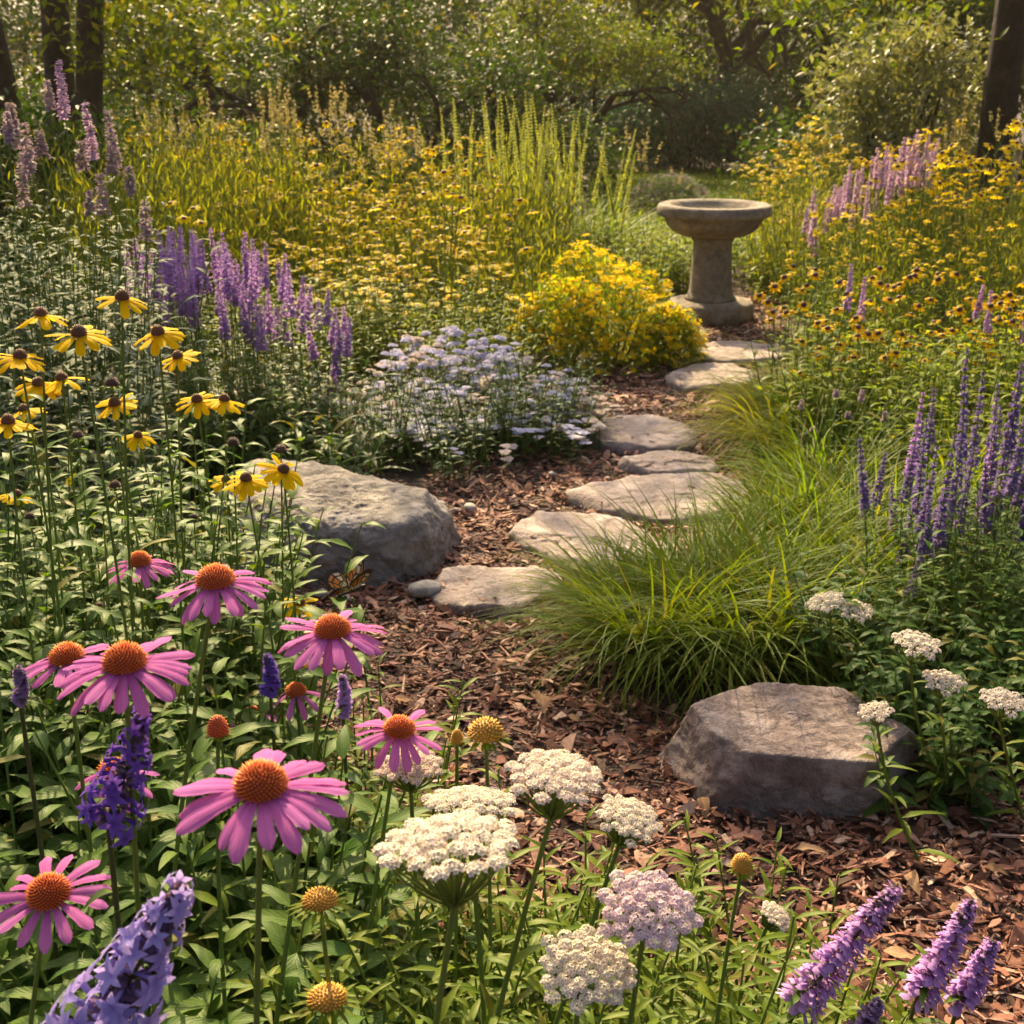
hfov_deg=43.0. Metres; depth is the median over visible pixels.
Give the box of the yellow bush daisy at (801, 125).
[797,115,827,231]
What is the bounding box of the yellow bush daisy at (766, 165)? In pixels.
[763,155,789,223]
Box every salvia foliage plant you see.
[79,288,172,365]
[130,327,249,488]
[131,314,207,405]
[148,317,208,432]
[154,295,239,413]
[156,304,292,476]
[183,314,274,440]
[191,338,289,453]
[204,304,285,415]
[209,323,312,460]
[242,313,342,432]
[287,306,381,437]
[829,512,920,644]
[858,491,951,609]
[882,487,1023,704]
[884,480,981,631]
[903,511,1023,664]
[918,491,1023,687]
[923,479,1021,595]
[925,455,1023,626]
[927,493,1014,659]
[956,473,1023,653]
[960,479,1023,678]
[968,487,1023,609]
[979,533,1023,655]
[992,499,1023,623]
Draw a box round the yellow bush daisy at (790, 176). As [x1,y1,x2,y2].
[775,161,810,231]
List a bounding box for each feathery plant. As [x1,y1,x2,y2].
[193,865,498,1023]
[208,683,421,869]
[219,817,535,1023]
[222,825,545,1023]
[224,742,399,899]
[231,744,423,894]
[243,652,483,892]
[244,906,553,1018]
[260,694,430,898]
[267,807,533,1023]
[272,731,433,942]
[306,868,641,1023]
[306,880,493,1013]
[308,944,481,1023]
[310,962,593,1023]
[311,904,564,1023]
[324,846,686,1023]
[335,836,615,1023]
[353,989,411,1023]
[375,925,623,1023]
[376,894,541,1023]
[395,765,694,1023]
[401,886,789,1023]
[402,804,725,1023]
[421,803,653,1023]
[443,850,698,1023]
[444,835,660,1023]
[470,921,788,1023]
[470,934,537,1016]
[492,887,827,1023]
[493,951,799,1022]
[498,958,798,1023]
[499,887,809,1023]
[515,851,810,1023]
[531,914,716,1023]
[537,870,750,1023]
[556,864,822,1023]
[570,852,909,1023]
[587,977,922,1023]
[656,826,926,1023]
[661,809,955,1023]
[666,936,759,1023]
[709,911,846,1023]
[744,990,784,1023]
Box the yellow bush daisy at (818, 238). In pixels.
[798,236,836,315]
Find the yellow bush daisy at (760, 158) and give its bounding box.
[742,157,775,235]
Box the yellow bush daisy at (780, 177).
[769,172,789,238]
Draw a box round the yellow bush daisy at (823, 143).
[800,142,828,235]
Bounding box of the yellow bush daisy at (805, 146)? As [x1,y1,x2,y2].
[790,128,833,204]
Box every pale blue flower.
[332,401,358,421]
[345,388,380,433]
[356,368,386,418]
[363,384,385,426]
[364,397,387,426]
[366,374,383,426]
[368,405,388,444]
[372,381,384,403]
[374,362,403,398]
[376,364,404,414]
[378,351,408,399]
[378,409,408,416]
[379,383,402,414]
[380,343,402,388]
[380,360,408,386]
[384,400,395,439]
[385,429,410,465]
[386,368,405,398]
[390,349,407,386]
[390,429,425,460]
[391,423,418,457]
[392,337,419,376]
[392,357,424,386]
[394,334,425,371]
[398,338,425,392]
[402,381,419,405]
[403,353,422,381]
[405,336,429,387]
[405,425,433,456]
[407,345,418,380]
[407,417,440,455]
[408,365,426,386]
[409,418,433,450]
[412,342,430,391]
[412,380,437,425]
[412,430,436,462]
[413,396,441,434]
[415,358,453,403]
[415,378,426,398]
[415,427,445,451]
[417,363,428,386]
[418,331,445,378]
[419,348,448,416]
[420,343,461,376]
[420,390,437,415]
[425,419,450,451]
[426,348,446,400]
[430,363,456,389]
[431,423,463,457]
[434,353,454,383]
[434,373,459,396]
[435,326,458,381]
[435,354,455,383]
[435,447,462,477]
[436,328,461,383]
[439,386,466,418]
[440,423,454,449]
[442,370,465,406]
[443,397,457,413]
[444,424,473,459]
[446,367,464,407]
[447,328,461,375]
[448,329,464,381]
[450,349,468,402]
[452,386,467,417]
[452,396,488,423]
[453,390,477,431]
[454,386,490,430]
[455,355,479,385]
[458,339,477,402]
[461,393,481,422]
[464,333,477,381]
[464,368,478,398]
[465,354,487,384]
[465,380,482,413]
[467,337,489,359]
[467,341,484,382]
[467,350,484,388]
[467,425,498,454]
[468,415,486,450]
[470,364,500,403]
[471,328,483,374]
[475,345,494,372]
[477,396,492,406]
[478,341,495,370]
[479,378,491,423]
[481,374,512,406]
[483,359,497,375]
[483,419,501,446]
[487,344,500,369]
[488,388,511,433]
[489,356,503,382]
[489,356,517,384]
[490,374,520,412]
[492,335,513,385]
[492,350,505,368]
[496,346,512,357]
[497,415,526,454]
[498,354,515,386]
[499,443,522,468]
[509,342,522,383]
[510,399,539,439]
[510,427,544,459]
[511,388,536,403]
[512,407,533,443]
[514,415,533,448]
[516,411,549,453]
[519,356,533,386]
[525,375,540,412]
[533,421,569,451]
[533,427,571,455]
[535,377,556,409]
[535,384,552,408]
[536,363,551,383]
[536,415,556,442]
[543,371,572,406]
[545,401,570,435]
[545,409,570,437]
[548,372,565,390]
[548,424,575,458]
[549,387,578,406]
[551,423,564,454]
[555,369,572,386]
[555,390,575,443]
[559,380,585,417]
[559,427,589,459]
[559,436,591,463]
[560,421,588,451]
[563,419,584,447]
[564,397,583,426]
[570,435,590,464]
[571,398,595,433]
[575,397,594,425]
[577,389,593,424]
[578,404,613,426]
[579,420,595,447]
[582,408,625,444]
[583,421,601,449]
[584,419,601,442]
[588,385,614,401]
[589,423,613,451]
[590,402,624,431]
[592,394,611,435]
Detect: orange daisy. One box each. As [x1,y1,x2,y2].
[850,157,880,302]
[855,185,871,274]
[861,152,903,253]
[878,143,904,235]
[878,146,900,263]
[884,199,918,333]
[894,139,941,308]
[894,201,904,253]
[895,176,944,283]
[897,127,948,328]
[898,179,929,315]
[899,137,944,303]
[903,166,954,308]
[905,145,919,265]
[905,188,935,257]
[908,134,938,289]
[908,162,945,312]
[910,131,946,297]
[914,162,934,234]
[919,191,954,257]
[920,173,939,320]
[920,187,954,269]
[921,144,954,249]
[928,175,961,267]
[928,180,973,279]
[929,142,962,333]
[929,186,962,257]
[933,119,967,268]
[937,153,976,276]
[940,160,967,328]
[942,148,966,266]
[943,157,979,243]
[949,154,977,289]
[950,170,983,245]
[950,170,999,327]
[953,156,975,287]
[958,159,987,257]
[961,158,1001,293]
[973,143,1008,252]
[973,179,1008,260]
[973,188,1011,257]
[982,126,1019,245]
[984,153,1013,231]
[984,163,1008,290]
[988,161,1020,307]
[989,159,1023,253]
[990,140,1023,322]
[990,170,1023,299]
[998,145,1014,213]
[999,120,1022,282]
[1004,169,1023,264]
[1008,146,1023,228]
[1011,182,1023,301]
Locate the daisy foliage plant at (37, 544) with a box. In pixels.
[0,521,56,605]
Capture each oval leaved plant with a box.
[768,573,898,681]
[779,569,923,691]
[784,552,889,667]
[791,587,932,696]
[797,570,917,686]
[799,563,886,659]
[804,570,941,682]
[815,577,947,715]
[825,590,983,709]
[836,595,987,717]
[841,658,980,782]
[854,708,982,820]
[856,655,992,789]
[861,636,960,737]
[869,644,1006,747]
[874,647,1003,756]
[880,604,997,715]
[883,621,1023,729]
[885,625,1011,749]
[911,666,1023,810]
[919,671,1023,829]
[947,587,1023,692]
[950,640,1023,749]
[957,610,1010,682]
[960,617,1023,735]
[973,615,1023,733]
[993,615,1023,710]
[995,704,1023,763]
[999,631,1023,690]
[1004,693,1023,756]
[1007,653,1023,756]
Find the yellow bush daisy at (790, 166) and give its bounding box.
[788,156,817,243]
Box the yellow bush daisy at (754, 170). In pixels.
[742,165,763,247]
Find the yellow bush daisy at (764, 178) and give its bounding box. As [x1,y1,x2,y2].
[746,163,767,253]
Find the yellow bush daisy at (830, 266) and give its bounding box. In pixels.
[806,247,837,344]
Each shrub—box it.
[0,87,176,292]
[1,39,111,213]
[8,84,287,221]
[12,59,229,163]
[131,55,358,162]
[180,101,475,224]
[353,43,587,160]
[402,85,662,210]
[508,54,699,147]
[556,58,810,170]
[615,50,785,145]
[625,168,710,210]
[704,51,851,144]
[710,91,975,214]
[752,51,979,152]
[772,0,1023,237]
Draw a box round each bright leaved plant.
[613,229,681,298]
[626,219,669,283]
[628,231,689,299]
[629,225,673,284]
[639,220,691,290]
[641,220,692,295]
[649,228,692,285]
[661,239,733,295]
[664,239,691,295]
[667,232,691,285]
[674,236,736,291]
[678,237,746,277]
[732,222,774,277]
[732,224,765,276]
[732,233,778,289]
[732,237,759,272]
[734,228,790,287]
[739,225,792,289]
[740,316,878,435]
[742,236,802,299]
[742,325,862,413]
[751,223,801,284]
[756,228,802,294]
[763,362,867,460]
[766,342,862,429]
[771,341,870,456]
[779,318,897,449]
[795,333,927,459]
[800,304,920,386]
[801,322,901,405]
[803,356,909,460]
[824,320,951,428]
[825,296,925,409]
[841,341,929,408]
[846,333,935,439]
[854,351,937,454]
[854,368,978,500]
[859,346,951,446]
[862,327,976,455]
[862,350,928,430]
[864,334,952,424]
[876,325,1008,447]
[880,362,1023,497]
[894,315,990,419]
[898,343,1023,472]
[907,327,989,430]
[933,359,1023,477]
[935,296,1023,427]
[942,318,1023,452]
[962,340,1023,422]
[978,333,1023,453]
[978,337,1019,399]
[989,328,1023,434]
[993,311,1023,408]
[998,310,1023,403]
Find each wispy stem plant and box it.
[0,117,167,331]
[14,106,127,307]
[25,133,150,288]
[42,124,150,284]
[42,159,140,309]
[51,167,143,303]
[58,162,182,307]
[61,133,180,325]
[68,166,180,313]
[71,174,143,285]
[75,119,188,313]
[81,171,166,314]
[81,178,171,302]
[82,161,151,259]
[86,234,160,331]
[92,123,224,323]
[94,120,205,219]
[96,132,175,240]
[101,123,208,279]
[102,154,221,333]
[113,127,223,330]
[119,159,201,235]
[122,122,204,210]
[129,141,235,240]
[141,117,266,295]
[143,112,243,213]
[147,136,255,259]
[147,183,219,307]
[149,140,233,243]
[150,205,225,325]
[153,153,277,329]
[154,146,221,229]
[155,103,250,207]
[155,161,233,309]
[155,174,250,297]
[157,148,247,261]
[158,223,234,327]
[159,146,238,248]
[162,207,236,292]
[162,211,213,293]
[164,235,239,331]
[179,144,319,323]
[183,115,299,220]
[183,141,289,289]
[185,159,239,228]
[187,183,258,277]
[194,215,258,319]
[195,162,293,316]
[196,125,313,310]
[197,129,282,247]
[198,117,300,227]
[198,164,269,252]
[199,139,281,275]
[200,226,260,321]
[205,200,264,301]
[209,156,305,303]
[211,119,306,222]
[212,157,304,307]
[212,214,293,322]
[220,152,277,215]
[223,133,326,306]
[228,145,325,262]
[231,136,323,201]
[237,171,320,303]
[250,128,335,268]
[254,144,374,303]
[258,185,337,307]
[259,151,345,237]
[263,141,358,237]
[263,174,360,308]
[269,144,364,264]
[277,186,340,312]
[284,245,343,346]
[285,193,360,323]
[289,152,368,288]
[295,156,386,273]
[295,209,367,322]
[296,182,378,291]
[303,187,370,275]
[314,213,384,324]
[323,155,410,288]
[324,215,397,310]
[331,182,407,289]
[338,250,393,346]
[340,134,433,284]
[342,196,430,310]
[346,122,443,283]
[352,211,426,331]
[358,134,461,294]
[382,192,469,328]
[393,162,478,311]
[401,160,504,294]
[404,177,495,312]
[406,250,478,348]
[407,154,523,308]
[408,175,466,295]
[410,211,484,322]
[430,173,506,310]
[440,157,523,282]
[442,226,514,347]
[449,138,546,292]
[455,133,545,291]
[456,170,544,286]
[458,227,521,327]
[460,197,542,325]
[470,163,557,297]
[475,151,583,283]
[479,249,541,348]
[480,129,579,278]
[482,151,567,287]
[485,220,546,331]
[487,133,584,293]
[489,180,578,301]
[499,182,574,313]
[733,163,823,292]
[749,172,823,287]
[755,170,828,295]
[759,153,833,286]
[759,176,823,292]
[766,186,836,299]
[778,193,865,319]
[791,161,864,263]
[800,170,879,306]
[802,154,882,287]
[818,215,883,325]
[830,257,901,351]
[831,209,906,343]
[838,200,904,320]
[844,165,924,293]
[847,227,916,344]
[849,168,920,248]
[849,197,941,310]
[850,174,929,299]
[851,176,906,266]
[853,187,926,265]
[857,260,942,373]
[859,254,939,367]
[860,210,951,344]
[865,194,952,324]
[865,211,933,317]
[870,195,940,317]
[872,231,948,341]
[888,166,975,287]
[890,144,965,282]
[898,130,988,283]
[905,170,979,300]
[918,177,1008,307]
[920,212,993,320]
[923,251,994,363]
[939,206,1022,341]
[940,229,1023,348]
[942,202,1023,342]
[945,181,1018,301]
[945,194,1022,320]
[957,148,1023,257]
[958,224,1023,341]
[959,185,1023,285]
[966,188,1023,324]
[966,267,1023,373]
[967,223,1023,328]
[968,177,1023,306]
[972,176,1019,253]
[982,199,1023,271]
[985,160,1023,267]
[990,176,1023,314]
[999,158,1023,249]
[1000,216,1023,318]
[1006,178,1023,293]
[1008,259,1023,344]
[1009,171,1023,294]
[1009,200,1022,322]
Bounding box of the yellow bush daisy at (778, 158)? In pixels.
[770,157,795,232]
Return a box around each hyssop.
[0,132,56,439]
[1,110,34,432]
[4,102,57,411]
[7,100,52,450]
[15,160,96,485]
[17,152,44,427]
[19,137,65,505]
[21,120,70,388]
[34,128,89,444]
[42,78,83,391]
[54,58,130,504]
[75,140,121,486]
[79,190,121,521]
[81,100,160,482]
[94,172,136,516]
[103,108,135,386]
[104,145,148,466]
[108,133,151,458]
[120,165,171,527]
[134,198,176,547]
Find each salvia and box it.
[0,665,101,987]
[41,870,194,1023]
[76,706,152,1022]
[124,243,148,372]
[133,241,148,358]
[137,253,166,404]
[142,252,154,398]
[143,274,161,409]
[149,249,175,404]
[152,250,171,394]
[155,269,162,394]
[157,231,174,324]
[159,241,186,393]
[161,274,186,420]
[162,257,180,440]
[164,229,176,380]
[164,229,176,437]
[167,226,198,384]
[167,232,175,380]
[168,245,186,381]
[169,241,192,420]
[175,225,196,373]
[176,228,189,349]
[176,255,188,377]
[176,262,203,390]
[176,267,189,416]
[179,274,189,389]
[185,286,214,418]
[186,256,211,453]
[187,234,205,389]
[188,275,207,435]
[189,228,209,370]
[190,233,212,368]
[192,254,210,387]
[194,238,209,357]
[199,238,225,421]
[208,228,242,414]
[212,241,222,370]
[214,271,229,390]
[218,253,241,387]
[218,291,239,435]
[219,293,233,392]
[220,231,241,414]
[225,244,237,384]
[227,256,247,413]
[229,253,242,399]
[232,258,247,378]
[237,264,254,380]
[239,294,253,406]
[240,286,255,365]
[241,237,262,375]
[241,301,266,404]
[243,230,255,379]
[245,253,267,429]
[247,249,266,388]
[250,239,265,379]
[250,298,256,355]
[252,307,261,397]
[252,653,285,849]
[256,303,274,425]
[260,241,273,365]
[262,296,269,378]
[263,302,271,391]
[265,288,282,389]
[269,308,277,370]
[274,305,288,369]
[275,275,293,393]
[276,261,298,403]
[277,253,292,387]
[282,322,297,395]
[284,263,299,428]
[291,294,308,395]
[294,275,306,405]
[299,284,318,393]
[306,300,322,390]
[306,326,330,437]
[317,306,338,431]
[322,289,336,407]
[328,319,348,452]
[328,364,342,436]
[328,674,395,884]
[331,345,361,464]
[338,317,357,440]
[340,306,358,409]
[776,880,902,1023]
[837,264,853,378]
[847,995,884,1023]
[851,277,866,368]
[853,436,886,595]
[857,451,887,584]
[858,483,870,545]
[881,390,924,545]
[884,481,899,563]
[885,444,915,567]
[890,532,909,598]
[891,461,921,564]
[895,469,935,642]
[895,545,927,656]
[896,897,977,1023]
[900,414,924,524]
[905,415,928,561]
[909,442,939,636]
[915,503,940,638]
[918,386,939,545]
[923,506,951,626]
[924,431,956,640]
[925,421,964,630]
[928,475,950,571]
[929,463,953,635]
[939,368,984,630]
[940,449,976,632]
[943,937,1001,1023]
[944,346,973,580]
[947,489,954,550]
[953,423,970,557]
[957,284,984,418]
[962,510,974,551]
[965,383,999,565]
[971,463,995,608]
[973,441,992,563]
[974,290,992,421]
[978,464,1023,577]
[979,394,998,540]
[979,404,1002,528]
[980,367,1018,596]
[981,490,994,566]
[982,360,1023,571]
[982,449,1006,556]
[984,414,1023,630]
[999,428,1015,542]
[1012,499,1023,614]
[1018,320,1023,363]
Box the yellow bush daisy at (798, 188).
[790,165,818,241]
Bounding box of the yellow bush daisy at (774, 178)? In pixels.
[771,169,797,224]
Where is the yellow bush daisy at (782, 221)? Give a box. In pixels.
[758,197,785,306]
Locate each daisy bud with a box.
[23,512,52,621]
[70,430,112,642]
[92,601,114,710]
[101,376,172,748]
[107,480,164,714]
[169,646,178,730]
[185,513,205,682]
[209,437,263,747]
[254,444,299,762]
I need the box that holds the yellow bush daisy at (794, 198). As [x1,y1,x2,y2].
[789,184,819,242]
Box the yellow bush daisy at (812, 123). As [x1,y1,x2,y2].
[803,116,828,196]
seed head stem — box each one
[115,129,127,208]
[128,87,147,168]
[141,119,170,191]
[143,105,169,145]
[146,111,150,153]
[151,93,161,150]
[160,129,180,186]
[162,125,183,178]
[163,110,180,171]
[168,101,193,171]
[171,121,195,200]
[178,115,203,188]
[199,91,218,232]
[200,124,210,162]
[205,112,236,252]
[215,100,238,193]
[226,125,242,192]
[245,120,273,262]
[249,118,274,185]
[253,91,266,163]
[254,82,284,210]
[259,95,282,170]
[259,122,278,158]
[263,128,277,166]
[269,76,283,158]
[272,98,281,164]
[273,91,283,179]
[273,103,295,177]
[273,124,300,202]
[281,89,301,189]
[283,85,305,291]
[298,120,314,273]
[307,87,326,230]
[317,124,342,246]
[318,83,347,176]
[318,101,350,252]
[322,101,342,195]
[331,109,352,193]
[332,82,345,203]
[333,83,356,217]
[341,131,355,200]
[349,148,373,259]
[354,122,374,192]
[357,114,373,213]
[363,134,391,277]
[368,129,376,229]
[375,141,388,310]
[376,140,394,266]
[382,99,397,230]
[382,116,411,217]
[385,121,404,269]
[388,114,417,271]
[392,135,422,301]
[407,123,423,220]
[407,126,433,296]
[612,120,633,253]
[628,141,645,260]
[634,152,658,257]
[636,126,662,251]
[666,166,690,237]
[771,198,794,288]
[773,198,803,303]
[778,210,805,300]
[798,196,820,283]
[939,90,976,309]
[941,110,962,228]
[941,119,967,221]
[942,131,947,204]
[949,122,969,259]
[954,114,969,227]
[987,108,1008,237]
[994,119,1017,254]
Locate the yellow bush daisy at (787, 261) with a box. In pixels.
[775,251,812,361]
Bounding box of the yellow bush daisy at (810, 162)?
[789,159,811,220]
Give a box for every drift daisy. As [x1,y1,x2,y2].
[123,119,135,167]
[140,133,166,203]
[142,133,158,213]
[151,130,186,194]
[162,138,183,179]
[164,200,191,349]
[187,149,200,194]
[187,205,216,366]
[192,152,214,204]
[193,147,202,187]
[209,136,223,198]
[215,203,236,242]
[216,123,239,181]
[223,122,247,171]
[228,193,257,236]
[234,203,261,235]
[235,200,258,241]
[237,120,260,201]
[259,185,281,224]
[259,222,279,307]
[262,175,291,261]
[263,255,296,317]
[265,179,285,305]
[267,247,286,300]
[268,241,302,306]
[270,258,302,303]
[273,190,299,303]
[273,219,290,258]
[273,238,296,332]
[274,192,303,263]
[278,120,303,178]
[284,148,292,170]
[286,244,319,335]
[287,227,298,311]
[287,255,297,322]
[288,135,314,201]
[288,241,309,323]
[290,162,315,223]
[291,171,309,266]
[293,120,315,169]
[294,297,330,368]
[296,246,318,326]
[298,284,331,353]
[303,218,324,280]
[305,207,343,269]
[305,261,332,316]
[307,163,338,350]
[308,149,328,203]
[308,264,323,324]
[308,273,336,316]
[310,211,320,296]
[311,211,343,315]
[312,172,335,218]
[312,248,343,343]
[313,120,331,180]
[313,180,338,271]
[313,260,352,350]
[316,266,337,309]
[318,201,347,252]
[321,185,335,257]
[321,215,357,278]
[321,275,333,303]
[325,246,349,292]
[326,230,354,282]
[327,278,376,373]
[328,246,360,299]
[329,143,363,212]
[330,220,342,317]
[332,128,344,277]
[332,191,353,233]
[332,275,374,323]
[334,196,348,243]
[334,283,371,340]
[338,156,355,250]
[339,233,365,319]
[341,187,381,347]
[342,149,361,230]
[342,282,374,320]
[343,121,356,202]
[343,167,366,223]
[344,184,376,235]
[345,210,368,243]
[346,201,365,301]
[346,278,373,330]
[348,206,369,281]
[350,160,369,216]
[351,185,369,276]
[352,185,367,253]
[352,251,393,290]
[353,215,369,298]
[357,194,388,276]
[357,254,391,331]
[359,182,374,272]
[360,238,380,296]
[361,300,397,357]
[363,204,393,298]
[363,244,389,336]
[365,174,398,273]
[365,288,382,347]
[366,244,385,286]
[366,256,388,318]
[366,306,407,346]
[367,259,400,329]
[368,164,382,226]
[368,215,415,348]
[368,268,399,315]
[369,288,384,355]
[372,138,403,192]
[372,209,400,262]
[373,276,399,342]
[375,194,407,254]
[375,220,399,287]
[376,125,395,217]
[376,203,393,316]
[377,200,399,282]
[379,144,394,193]
[379,164,408,249]
[380,293,401,352]
[382,136,408,239]
[382,199,394,316]
[383,203,413,306]
[383,238,422,294]
[383,255,400,302]
[384,189,400,273]
[384,208,403,258]
[385,152,400,297]
[388,198,415,251]
[389,154,403,283]
[390,254,411,322]
[390,274,413,335]
[391,125,415,199]
[391,150,405,244]
[394,125,411,196]
[394,222,416,296]
[394,264,418,317]
[395,205,406,289]
[396,170,408,224]
[399,221,425,270]
[399,242,419,327]
[400,293,438,356]
[403,138,418,289]
[405,278,437,322]
[406,302,421,336]
[407,186,416,267]
[409,158,436,212]
[410,278,449,326]
[411,197,426,276]
[412,226,441,329]
[412,251,431,322]
[414,215,432,317]
[415,234,432,302]
[416,167,433,275]
[416,182,442,263]
[416,183,468,352]
[419,145,442,208]
[419,182,442,267]
[420,147,438,270]
[421,166,438,272]
[422,207,447,309]
[423,148,437,225]
[423,162,449,237]
[423,216,460,309]
[424,239,447,318]
[427,189,453,273]
[430,164,454,264]
[431,234,456,325]
[433,169,470,337]
[433,205,449,284]
[435,240,449,323]
[439,225,465,325]
[440,236,462,316]
[441,135,470,224]
[443,150,458,233]
[443,249,458,311]
[443,297,474,353]
[445,279,488,353]
[445,294,462,335]
[446,207,475,292]
[447,229,483,316]
[447,244,472,288]
[449,165,456,206]
[450,212,467,287]
[453,141,466,269]
[454,139,478,223]
[454,230,469,326]
[457,225,473,299]
[458,168,469,252]
[459,229,485,348]
[460,160,472,219]
[461,213,478,300]
[461,275,485,311]
[462,251,483,322]
[463,307,490,363]
[464,235,485,295]
[465,241,488,320]
[465,258,490,298]
[466,265,498,323]
[467,267,483,328]
[474,182,502,255]
[474,184,490,293]
[475,136,488,224]
[475,162,498,270]
[476,214,513,321]
[478,189,501,228]
[481,225,510,296]
[483,157,497,256]
[484,251,513,335]
[485,241,498,306]
[487,265,505,343]
[489,194,517,232]
[490,234,511,275]
[494,266,505,335]
[498,264,525,330]
[501,197,539,356]
[501,274,517,339]
[503,296,521,345]
[508,283,523,324]
[508,304,530,355]
[518,210,542,364]
[531,332,565,366]
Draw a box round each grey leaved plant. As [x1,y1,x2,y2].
[0,154,159,410]
[0,174,33,286]
[0,176,119,526]
[0,189,222,558]
[0,196,174,492]
[0,197,178,514]
[0,198,138,383]
[0,199,146,517]
[0,199,149,415]
[0,204,133,413]
[0,208,56,389]
[0,217,70,432]
[0,220,56,414]
[0,224,161,504]
[0,226,45,343]
[0,227,132,573]
[0,227,134,527]
[0,229,50,464]
[0,229,79,420]
[0,230,162,548]
[0,236,124,487]
[0,244,44,487]
[0,246,153,557]
[0,246,185,513]
[0,254,63,556]
[0,273,176,613]
[0,316,14,517]
[0,329,42,549]
[0,333,96,568]
[2,211,129,512]
[54,201,175,441]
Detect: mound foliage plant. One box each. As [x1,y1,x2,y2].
[301,371,417,474]
[307,372,416,466]
[329,369,418,459]
[337,365,414,418]
[359,356,454,420]
[382,378,499,483]
[383,367,474,457]
[388,344,495,421]
[390,377,480,462]
[408,363,510,426]
[416,359,507,417]
[417,382,525,460]
[419,371,515,461]
[421,353,509,417]
[434,364,560,467]
[439,352,543,418]
[448,371,527,449]
[469,365,560,434]
[475,357,600,456]
[480,363,591,459]
[481,355,588,438]
[488,346,595,439]
[510,341,613,415]
[516,366,616,434]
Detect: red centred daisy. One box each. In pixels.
[752,282,781,402]
[761,274,810,404]
[764,304,790,387]
[768,310,793,402]
[776,263,799,370]
[778,311,796,375]
[786,338,824,396]
[788,287,806,351]
[790,312,816,389]
[792,283,813,396]
[792,352,842,422]
[795,319,845,407]
[803,267,821,355]
[808,272,823,355]
[811,279,853,392]
[811,314,825,364]
[813,356,837,396]
[817,307,861,407]
[818,325,836,396]
[819,307,864,359]
[830,322,840,388]
[831,282,854,353]
[838,339,856,365]
[847,337,891,407]
[851,299,878,411]
[851,329,900,405]
[851,333,867,418]
[856,275,891,361]
[862,266,885,350]
[863,280,886,378]
[865,337,876,399]
[867,285,905,370]
[877,281,923,363]
[878,296,896,381]
[884,274,915,401]
[890,342,930,422]
[891,335,917,360]
[892,267,944,384]
[895,312,916,409]
[901,273,923,409]
[921,272,945,350]
[921,297,937,380]
[925,320,939,366]
[936,271,963,434]
[936,333,946,374]
[940,311,954,378]
[944,318,988,417]
[949,330,995,431]
[952,275,985,432]
[953,297,977,383]
[964,337,996,409]
[968,339,1005,426]
[971,293,1003,387]
[972,301,1007,426]
[975,306,1020,387]
[978,329,996,416]
[982,290,1018,422]
[994,298,1018,398]
[1003,282,1023,357]
[1011,310,1023,400]
[1013,295,1023,350]
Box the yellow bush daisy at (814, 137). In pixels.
[792,135,822,215]
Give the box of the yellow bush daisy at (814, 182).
[807,170,827,201]
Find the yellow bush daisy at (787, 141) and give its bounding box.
[784,134,817,222]
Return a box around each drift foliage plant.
[172,284,243,361]
[173,273,233,352]
[174,267,230,355]
[179,291,258,367]
[200,281,273,381]
[202,276,287,362]
[213,282,299,377]
[216,300,271,354]
[228,263,274,336]
[230,288,287,359]
[239,284,303,377]
[256,266,326,372]
[259,256,348,362]
[260,279,320,353]
[272,293,351,386]
[277,278,355,379]
[280,259,389,370]
[310,265,387,378]
[312,279,359,350]
[314,277,398,379]
[323,265,406,364]
[326,265,397,358]
[328,268,411,371]
[348,271,437,372]
[357,265,425,356]
[357,277,439,359]
[361,269,410,352]
[370,280,458,381]
[391,271,473,376]
[398,299,470,388]
[423,289,476,367]
[425,284,495,383]
[437,280,509,371]
[447,275,500,341]
[448,259,507,349]
[452,269,521,374]
[452,283,551,380]
[456,281,509,346]
[474,224,544,296]
[490,284,557,366]
[495,260,571,345]
[526,235,574,288]
[527,230,571,291]
[540,230,601,298]
[541,212,596,277]
[548,206,610,274]
[554,208,588,269]
[555,207,635,284]
[569,210,619,269]
[575,193,630,263]
[583,201,627,269]
[585,231,641,292]
[590,214,645,274]
[593,228,637,276]
[616,226,679,300]
[618,190,683,252]
[765,207,848,298]
[766,236,827,303]
[770,232,832,300]
[780,236,851,311]
[781,257,840,336]
[781,270,842,351]
[785,200,850,256]
[788,240,841,319]
[788,241,848,316]
[792,227,865,313]
[802,269,861,354]
[809,260,880,342]
[817,203,894,288]
[818,255,894,346]
[820,254,876,334]
[853,262,919,325]
[857,216,949,322]
[867,199,971,318]
[884,193,989,295]
[912,235,972,319]
[954,235,1022,312]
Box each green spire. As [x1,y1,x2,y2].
[415,113,440,224]
[439,135,480,278]
[440,108,451,220]
[441,114,450,263]
[450,111,488,239]
[452,98,459,194]
[453,97,480,263]
[458,124,473,249]
[466,107,473,216]
[466,125,474,223]
[472,134,481,202]
[474,117,488,237]
[481,102,491,193]
[483,106,491,213]
[484,96,496,206]
[485,104,493,175]
[485,120,494,203]
[496,99,500,189]
[497,117,510,202]
[498,128,507,213]
[499,94,512,198]
[503,105,513,226]
[505,95,527,229]
[507,109,517,211]
[511,91,543,220]
[514,121,526,221]
[514,127,519,228]
[516,120,523,230]
[519,114,523,223]
[520,100,534,226]
[523,112,528,211]
[524,90,542,268]
[526,100,532,175]
[529,127,542,210]
[530,99,533,171]
[530,123,540,194]
[531,95,553,224]
[534,105,545,242]
[534,127,541,206]
[536,130,546,255]
[538,124,548,248]
[541,107,549,190]
[541,125,547,236]
[542,124,580,241]
[546,103,557,221]
[546,121,555,244]
[548,123,572,248]
[550,105,564,212]
[554,120,560,231]
[554,134,563,225]
[556,107,580,248]
[562,123,579,249]
[566,111,578,245]
[567,120,575,229]
[569,140,580,248]
[573,113,588,216]
[575,123,591,235]
[587,127,606,225]
[597,138,632,264]
[597,148,624,258]
[602,144,622,269]
[608,153,634,269]
[610,130,635,243]
[611,152,635,257]

